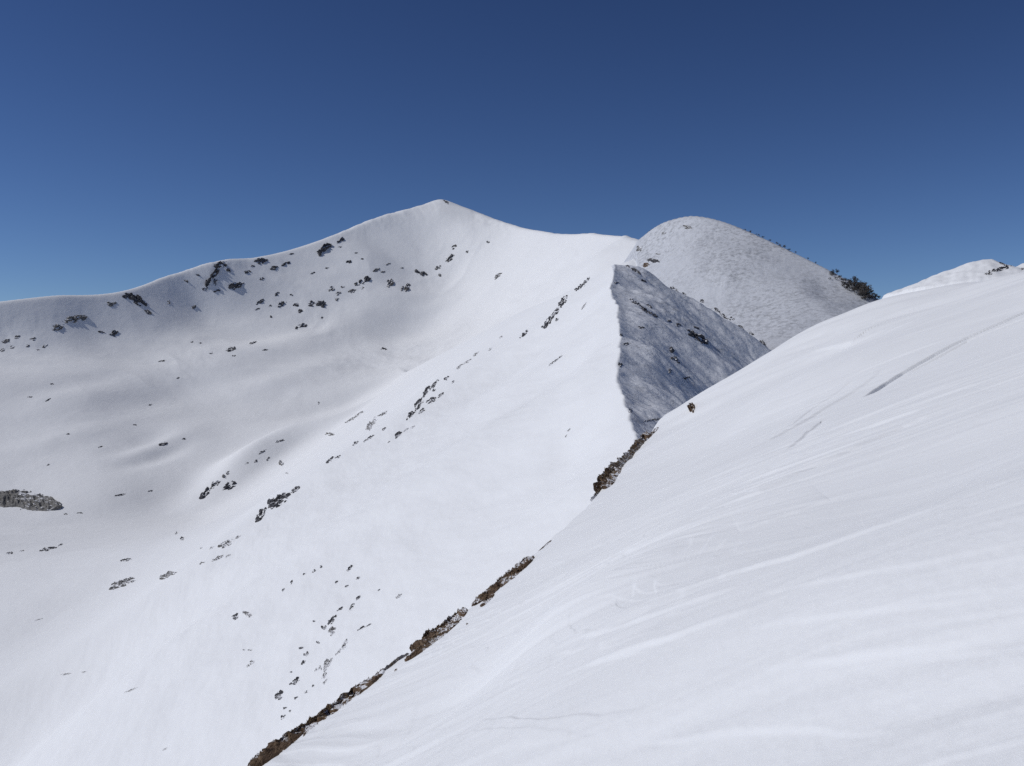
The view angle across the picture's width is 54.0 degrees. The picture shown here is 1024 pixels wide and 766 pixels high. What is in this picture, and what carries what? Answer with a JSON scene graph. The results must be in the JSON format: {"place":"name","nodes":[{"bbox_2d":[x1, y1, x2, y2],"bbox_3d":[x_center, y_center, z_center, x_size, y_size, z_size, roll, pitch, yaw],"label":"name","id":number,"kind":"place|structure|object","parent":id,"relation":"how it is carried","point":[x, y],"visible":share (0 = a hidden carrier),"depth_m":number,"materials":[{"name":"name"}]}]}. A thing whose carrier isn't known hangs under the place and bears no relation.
{"place":"outdoors","nodes":[
{"label":"outdoors","id":0,"kind":"place"},
{"bbox_2d":[0,199,637,760],"bbox_3d":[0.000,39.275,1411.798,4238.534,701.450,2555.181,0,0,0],"label":"mountain","id":1,"kind":"structure","parent":0,"point":[222,411],"depth_m":1089.01,"materials":[{"name":"white snow"}]},
{"bbox_2d":[0,490,61,510],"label":"rubble mound","id":2,"kind":"object","parent":1,"relation":"on","point":[11,498],"visible":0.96,"depth_m":725.67,"materials":[{"name":"grey stone"}]},
{"bbox_2d":[5,489,30,492],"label":"rock","id":3,"kind":"object","parent":2,"relation":"on","point":[16,491],"visible":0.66,"depth_m":755.10,"materials":[{"name":"grey stone"}]},
{"bbox_2d":[39,546,56,550],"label":"rock","id":4,"kind":"object","parent":1,"relation":"on","point":[48,548],"visible":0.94,"depth_m":568.32,"materials":[{"name":"grey stone"}]},
{"bbox_2d":[53,324,63,330],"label":"rock","id":5,"kind":"object","parent":1,"relation":"on","point":[57,326],"visible":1,"depth_m":1130.00,"materials":[{"name":"grey stone"}]},
{"bbox_2d":[65,315,86,322],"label":"rock outcrop","id":6,"kind":"object","parent":1,"relation":"on","point":[74,318],"visible":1,"depth_m":1154.84,"materials":[{"name":"grey stone"}]},
{"bbox_2d":[107,301,116,306],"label":"rock","id":7,"kind":"object","parent":1,"relation":"on","point":[110,304],"visible":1,"depth_m":1204.17,"materials":[{"name":"grey stone"}]},
{"bbox_2d":[109,330,117,336],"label":"rock","id":8,"kind":"object","parent":1,"relation":"on","point":[113,334],"visible":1,"depth_m":1170.07,"materials":[{"name":"grey stone"}]},
{"bbox_2d":[109,577,134,589],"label":"rock outcrop","id":9,"kind":"object","parent":1,"relation":"on","point":[121,583],"visible":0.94,"depth_m":407.42,"materials":[{"name":"grey stone"}]},
{"bbox_2d":[122,293,129,298],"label":"rock","id":10,"kind":"object","parent":1,"relation":"on","point":[126,295],"visible":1,"depth_m":1228.60,"materials":[{"name":"grey stone"}]},
{"bbox_2d":[128,292,146,305],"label":"rock outcrop","id":11,"kind":"object","parent":1,"relation":"on","point":[136,299],"visible":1,"depth_m":1234.48,"materials":[{"name":"grey stone"}]},
{"bbox_2d":[199,487,209,498],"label":"rock outcrop","id":12,"kind":"object","parent":1,"relation":"on","point":[202,495],"visible":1,"depth_m":772.50,"materials":[{"name":"grey stone"}]},
{"bbox_2d":[205,268,219,286],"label":"rock outcrop","id":13,"kind":"object","parent":1,"relation":"on","point":[216,271],"visible":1,"depth_m":1339.45,"materials":[{"name":"grey stone"}]},
{"bbox_2d":[210,480,219,488],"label":"rock","id":14,"kind":"object","parent":1,"relation":"on","point":[215,483],"visible":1,"depth_m":787.79,"materials":[{"name":"grey stone"}]},
{"bbox_2d":[213,261,226,268],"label":"rock","id":15,"kind":"object","parent":1,"relation":"on","point":[217,266],"visible":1,"depth_m":1366.40,"materials":[{"name":"grey stone"}]},
{"bbox_2d":[218,540,231,547],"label":"rock","id":16,"kind":"object","parent":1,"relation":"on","point":[228,542],"visible":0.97,"depth_m":357.78,"materials":[{"name":"grey stone"}]},
{"bbox_2d":[223,481,235,489],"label":"rock","id":17,"kind":"object","parent":1,"relation":"on","point":[226,486],"visible":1,"depth_m":782.95,"materials":[{"name":"grey stone"}]},
{"bbox_2d":[228,282,243,289],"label":"rock outcrop","id":18,"kind":"object","parent":1,"relation":"on","point":[232,285],"visible":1,"depth_m":1349.37,"materials":[{"name":"grey stone"}]},
{"bbox_2d":[255,507,266,522],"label":"rock","id":19,"kind":"object","parent":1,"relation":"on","point":[257,519],"visible":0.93,"depth_m":384.68,"materials":[{"name":"grey stone"}]},
{"bbox_2d":[254,258,267,263],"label":"rock","id":20,"kind":"object","parent":1,"relation":"on","point":[259,260],"visible":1,"depth_m":1421.62,"materials":[{"name":"grey stone"}]},
{"bbox_2d":[316,300,325,307],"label":"rock","id":21,"kind":"object","parent":1,"relation":"on","point":[321,303],"visible":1,"depth_m":1377.38,"materials":[{"name":"grey stone"}]},
{"bbox_2d":[317,243,331,255],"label":"rock outcrop","id":22,"kind":"object","parent":1,"relation":"on","point":[321,250],"visible":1,"depth_m":1495.72,"materials":[{"name":"grey stone"}]},
{"bbox_2d":[323,658,328,671],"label":"rock","id":23,"kind":"object","parent":1,"relation":"on","point":[325,665],"visible":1,"depth_m":161.81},
{"bbox_2d":[359,276,370,283],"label":"rock","id":24,"kind":"object","parent":1,"relation":"on","point":[367,278],"visible":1,"depth_m":1449.44,"materials":[{"name":"grey stone"}]},
{"bbox_2d":[366,417,376,429],"bbox_3d":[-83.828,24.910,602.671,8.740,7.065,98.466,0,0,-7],"label":"rock","id":25,"kind":"object","parent":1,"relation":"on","point":[372,422],"visible":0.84,"depth_m":606.44,"materials":[{"name":"grey stone"}]},
{"bbox_2d":[386,278,393,286],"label":"rock","id":26,"kind":"object","parent":1,"relation":"on","point":[391,282],"visible":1,"depth_m":1458.61,"materials":[{"name":"grey stone"}]},
{"bbox_2d":[401,283,410,291],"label":"rock","id":27,"kind":"object","parent":1,"relation":"on","point":[407,287],"visible":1,"depth_m":1456.22,"materials":[{"name":"grey stone"}]},
{"bbox_2d":[406,408,417,419],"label":"rock","id":28,"kind":"object","parent":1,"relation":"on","point":[411,413],"visible":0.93,"depth_m":447.13,"materials":[{"name":"grey stone"}]},
{"bbox_2d":[414,397,423,408],"bbox_3d":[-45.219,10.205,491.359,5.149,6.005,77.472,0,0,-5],"label":"rock","id":29,"kind":"object","parent":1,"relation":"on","point":[418,402],"visible":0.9,"depth_m":475.83,"materials":[{"name":"grey stone"}]},
{"bbox_2d":[415,269,426,275],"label":"rock","id":30,"kind":"object","parent":1,"relation":"on","point":[422,273],"visible":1,"depth_m":1508.11,"materials":[{"name":"grey stone"}]},
{"bbox_2d":[423,386,429,397],"bbox_3d":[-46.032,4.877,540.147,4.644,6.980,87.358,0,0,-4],"label":"rock","id":31,"kind":"object","parent":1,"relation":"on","point":[425,392],"visible":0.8,"depth_m":550.17,"materials":[{"name":"grey stone"}]},
{"bbox_2d":[426,397,435,403],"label":"rock","id":32,"kind":"object","parent":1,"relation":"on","point":[432,399],"visible":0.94,"depth_m":461.15,"materials":[{"name":"grey stone"}]},
{"bbox_2d":[445,254,453,262],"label":"rock","id":33,"kind":"object","parent":1,"relation":"on","point":[450,257],"visible":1,"depth_m":1537.76,"materials":[{"name":"grey stone"}]},
{"bbox_2d":[543,314,554,328],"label":"rock","id":34,"kind":"object","parent":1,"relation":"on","point":[550,318],"visible":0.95,"depth_m":491.92,"materials":[{"name":"grey stone"}]},
{"bbox_2d":[558,295,567,307],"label":"rock","id":35,"kind":"object","parent":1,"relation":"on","point":[560,304],"visible":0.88,"depth_m":532.64,"materials":[{"name":"grey stone"}]},
{"bbox_2d":[0,264,771,765],"bbox_3d":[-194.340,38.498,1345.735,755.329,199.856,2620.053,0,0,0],"label":"ridge","id":36,"kind":"structure","parent":0,"point":[476,480],"depth_m":247.30,"materials":[{"name":"white snow"}]},
{"bbox_2d":[159,571,176,579],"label":"rock outcrop","id":37,"kind":"object","parent":36,"relation":"on","point":[167,574],"visible":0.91,"depth_m":368.85,"materials":[{"name":"grey stone"}]},
{"bbox_2d":[242,611,251,617],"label":"rock","id":38,"kind":"object","parent":36,"relation":"on","point":[246,613],"visible":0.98,"depth_m":236.08,"materials":[{"name":"grey stone"}]},
{"bbox_2d":[267,492,290,508],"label":"rock outcrop","id":39,"kind":"object","parent":36,"relation":"on","point":[276,501],"visible":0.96,"depth_m":400.48,"materials":[{"name":"grey stone"}]},
{"bbox_2d":[275,690,282,699],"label":"rock","id":40,"kind":"object","parent":36,"relation":"on","point":[278,696],"visible":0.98,"depth_m":161.08,"materials":[{"name":"grey stone"}]},
{"bbox_2d":[291,486,299,492],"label":"rock","id":41,"kind":"object","parent":36,"relation":"on","point":[294,490],"visible":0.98,"depth_m":405.98,"materials":[{"name":"grey stone"}]},
{"bbox_2d":[292,677,298,684],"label":"rock","id":42,"kind":"object","parent":36,"relation":"on","point":[294,681],"visible":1,"depth_m":163.57,"materials":[{"name":"grey stone"}]},
{"bbox_2d":[327,617,334,624],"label":"rock","id":43,"kind":"object","parent":36,"relation":"on","point":[330,621],"visible":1,"depth_m":186.00,"materials":[{"name":"grey stone"}]},
{"bbox_2d":[328,626,335,635],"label":"rock","id":44,"kind":"object","parent":36,"relation":"on","point":[330,630],"visible":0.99,"depth_m":181.00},
{"bbox_2d":[639,305,650,313],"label":"rock","id":45,"kind":"object","parent":36,"relation":"on","point":[644,309],"visible":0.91,"depth_m":381.75,"materials":[{"name":"grey stone"}]},
{"bbox_2d":[687,329,704,341],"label":"rock outcrop","id":46,"kind":"object","parent":36,"relation":"on","point":[692,333],"visible":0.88,"depth_m":395.04,"materials":[{"name":"grey stone"}]},
{"bbox_2d":[0,0,1023,300],"label":"sky","id":47,"kind":"structure","parent":0,"point":[880,142],"materials":[{"name":"blue"}]},
{"bbox_2d":[263,259,1023,765],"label":"snow slope","id":48,"kind":"structure","parent":0,"point":[805,547],"depth_m":12.93,"materials":[{"name":"white snow"}]},
{"bbox_2d":[247,670,384,765],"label":"rock outcrop","id":49,"kind":"object","parent":48,"relation":"on","point":[275,747],"visible":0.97,"depth_m":21.57,"materials":[{"name":"brown stone"}]},
{"bbox_2d":[379,653,409,671],"bbox_3d":[-2.922,6.953,24.741,0.195,0.334,1.740,0,0,24],"label":"rock outcrop","id":50,"kind":"object","parent":48,"relation":"on","point":[393,662],"visible":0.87,"depth_m":24.86,"materials":[{"name":"grey stone"}]},
{"bbox_2d":[404,622,456,661],"bbox_3d":[-1.940,6.578,25.923,0.865,0.555,4.226,0,0,13],"label":"rock outcrop","id":51,"kind":"object","parent":48,"relation":"on","point":[420,649],"visible":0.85,"depth_m":24.93,"materials":[{"name":"brown stone"}]},
{"bbox_2d":[409,607,467,651],"bbox_3d":[-1.672,6.697,26.839,1.124,0.762,4.116,0,0,18],"label":"rock outcrop","id":52,"kind":"object","parent":48,"relation":"on","point":[455,617],"visible":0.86,"depth_m":26.78,"materials":[{"name":"brown stone"}]},
{"bbox_2d":[480,593,494,606],"bbox_3d":[-0.715,6.161,28.269,0.369,0.316,1.632,0,0,10],"label":"rock outcrop","id":53,"kind":"object","parent":48,"relation":"on","point":[486,600],"visible":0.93,"depth_m":28.32,"materials":[{"name":"brown stone"}]},
{"bbox_2d":[471,555,534,605],"bbox_3d":[0.039,6.049,31.073,0.950,1.069,4.982,0,0,21],"label":"rock outcrop","id":54,"kind":"object","parent":48,"relation":"on","point":[512,573],"visible":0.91,"depth_m":30.47,"materials":[{"name":"brown stone"}]},
{"bbox_2d":[590,487,599,501],"bbox_3d":[4.438,5.713,51.544,0.426,0.498,4.885,0,0,13],"label":"rock outcrop","id":55,"kind":"object","parent":48,"relation":"on","point":[594,496],"visible":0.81,"depth_m":51.18,"materials":[{"name":"grey stone"}]},
{"bbox_2d":[593,462,621,491],"bbox_3d":[6.174,5.671,58.930,1.615,1.495,15.386,0,0,10],"label":"rock outcrop","id":56,"kind":"object","parent":48,"relation":"on","point":[605,480],"visible":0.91,"depth_m":55.12,"materials":[{"name":"brown stone"}]},
{"bbox_2d":[608,449,635,473],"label":"rock outcrop","id":57,"kind":"object","parent":48,"relation":"on","point":[620,462],"visible":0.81,"depth_m":67.62,"materials":[{"name":"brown stone"}]},
{"bbox_2d":[624,443,642,462],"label":"rock outcrop","id":58,"kind":"object","parent":48,"relation":"on","point":[636,449],"visible":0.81,"depth_m":75.24,"materials":[{"name":"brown stone"}]},
{"bbox_2d":[627,431,649,457],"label":"rock outcrop","id":59,"kind":"object","parent":48,"relation":"on","point":[644,436],"visible":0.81,"depth_m":80.98,"materials":[{"name":"brown stone"}]},
{"bbox_2d":[644,427,658,442],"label":"rock outcrop","id":60,"kind":"object","parent":48,"relation":"on","point":[652,432],"visible":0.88,"depth_m":85.49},
{"bbox_2d":[687,402,694,412],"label":"rock outcrop","id":61,"kind":"object","parent":48,"relation":"on","point":[691,406],"visible":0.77,"depth_m":86.30,"materials":[{"name":"brown stone"}]},
{"bbox_2d":[988,265,1008,271],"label":"rock outcrop","id":62,"kind":"object","parent":48,"relation":"on","point":[997,269],"visible":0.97,"depth_m":120.79,"materials":[{"name":"grey stone"}]},
{"bbox_2d":[624,216,878,349],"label":"hill","id":63,"kind":"structure","parent":0,"point":[771,295],"depth_m":734.77,"materials":[{"name":"white snow"}]},
{"bbox_2d":[647,258,659,262],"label":"rock outcrop","id":64,"kind":"object","parent":63,"relation":"on","point":[653,260],"visible":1,"depth_m":830.60,"materials":[{"name":"grey stone"}]},
{"bbox_2d":[847,275,859,286],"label":"shrub","id":65,"kind":"object","parent":63,"relation":"on","point":[853,278],"visible":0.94,"depth_m":707.73,"materials":[{"name":"plant"}]},
{"bbox_2d":[858,290,870,295],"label":"shrub","id":66,"kind":"object","parent":63,"relation":"on","point":[865,291],"visible":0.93,"depth_m":684.85,"materials":[{"name":"green plant"}]},
{"bbox_2d":[857,284,872,291],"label":"shrub","id":67,"kind":"object","parent":63,"relation":"on","point":[865,287],"visible":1,"depth_m":686.37,"materials":[{"name":"green plant"}]}
]}

